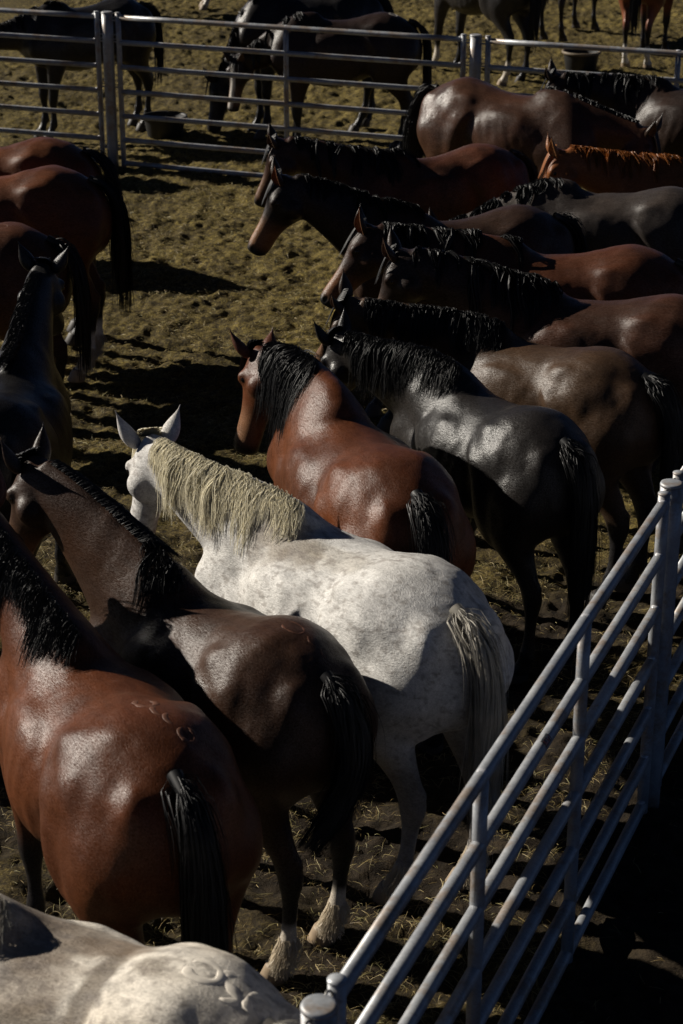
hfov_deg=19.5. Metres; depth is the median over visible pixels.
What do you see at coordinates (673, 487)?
fence post
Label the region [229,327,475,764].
horse
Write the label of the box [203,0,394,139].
horse
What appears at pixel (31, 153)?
horse
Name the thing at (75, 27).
horse
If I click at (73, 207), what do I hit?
horse
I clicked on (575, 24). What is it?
horse
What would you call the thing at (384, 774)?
straw
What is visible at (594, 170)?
horse
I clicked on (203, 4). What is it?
horse
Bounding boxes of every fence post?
[98,11,120,168]
[300,989,337,1023]
[465,34,485,79]
[648,478,682,808]
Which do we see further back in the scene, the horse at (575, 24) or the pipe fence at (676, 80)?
the horse at (575, 24)
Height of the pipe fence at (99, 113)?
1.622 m
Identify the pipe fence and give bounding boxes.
[0,8,104,162]
[115,12,466,177]
[327,491,670,1023]
[484,35,682,94]
[661,466,682,784]
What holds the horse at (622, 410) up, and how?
on the ground
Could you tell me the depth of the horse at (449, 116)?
17.02 m
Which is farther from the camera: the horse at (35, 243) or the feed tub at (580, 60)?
the feed tub at (580, 60)
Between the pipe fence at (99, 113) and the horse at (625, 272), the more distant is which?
the pipe fence at (99, 113)
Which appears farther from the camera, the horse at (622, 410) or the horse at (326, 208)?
the horse at (326, 208)
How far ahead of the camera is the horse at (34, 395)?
10.83 m
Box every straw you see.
[0,143,584,413]
[0,408,682,1023]
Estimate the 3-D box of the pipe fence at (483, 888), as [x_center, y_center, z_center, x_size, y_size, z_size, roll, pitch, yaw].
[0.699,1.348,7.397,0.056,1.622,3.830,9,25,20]
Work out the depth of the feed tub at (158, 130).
22.45 m
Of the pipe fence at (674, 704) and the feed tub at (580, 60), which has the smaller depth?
the pipe fence at (674, 704)
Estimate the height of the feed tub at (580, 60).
0.270 m
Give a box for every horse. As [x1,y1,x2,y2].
[0,0,168,137]
[0,136,123,345]
[0,165,135,382]
[0,222,92,383]
[0,241,75,583]
[0,422,384,985]
[0,470,262,956]
[0,893,300,1023]
[115,405,513,905]
[135,0,209,9]
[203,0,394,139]
[223,12,431,148]
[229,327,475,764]
[247,153,593,432]
[254,121,538,220]
[313,306,605,683]
[314,269,682,608]
[320,203,682,470]
[375,224,682,550]
[402,77,662,187]
[428,177,682,260]
[432,0,541,86]
[538,134,682,192]
[539,0,599,41]
[540,57,682,157]
[618,0,673,67]
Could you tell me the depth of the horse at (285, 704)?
7.84 m
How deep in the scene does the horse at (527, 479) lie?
10.19 m
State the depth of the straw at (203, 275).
17.35 m
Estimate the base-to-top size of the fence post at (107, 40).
1.681 m
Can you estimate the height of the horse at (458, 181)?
1.701 m
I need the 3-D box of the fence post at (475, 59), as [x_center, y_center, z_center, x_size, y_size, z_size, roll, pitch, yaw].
[1.314,-3.897,19.733,0.188,1.681,0.119,-4,24,-10]
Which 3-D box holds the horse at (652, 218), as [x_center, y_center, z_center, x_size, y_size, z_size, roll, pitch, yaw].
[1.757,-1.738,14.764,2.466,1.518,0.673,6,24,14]
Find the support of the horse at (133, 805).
on the ground
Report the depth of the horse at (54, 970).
5.78 m
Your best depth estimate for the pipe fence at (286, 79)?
20.36 m
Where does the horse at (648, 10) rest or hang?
on the ground
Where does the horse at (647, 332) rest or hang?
on the ground
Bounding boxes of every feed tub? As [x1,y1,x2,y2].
[143,111,187,139]
[562,49,600,70]
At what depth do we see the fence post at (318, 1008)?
5.35 m
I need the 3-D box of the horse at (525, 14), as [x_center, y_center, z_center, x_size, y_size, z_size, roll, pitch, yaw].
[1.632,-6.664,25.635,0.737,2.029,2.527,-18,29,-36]
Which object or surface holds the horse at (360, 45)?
on the ground
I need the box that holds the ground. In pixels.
[0,0,682,1023]
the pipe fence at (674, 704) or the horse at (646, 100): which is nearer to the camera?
the pipe fence at (674, 704)
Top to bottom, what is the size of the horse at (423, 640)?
1.745 m

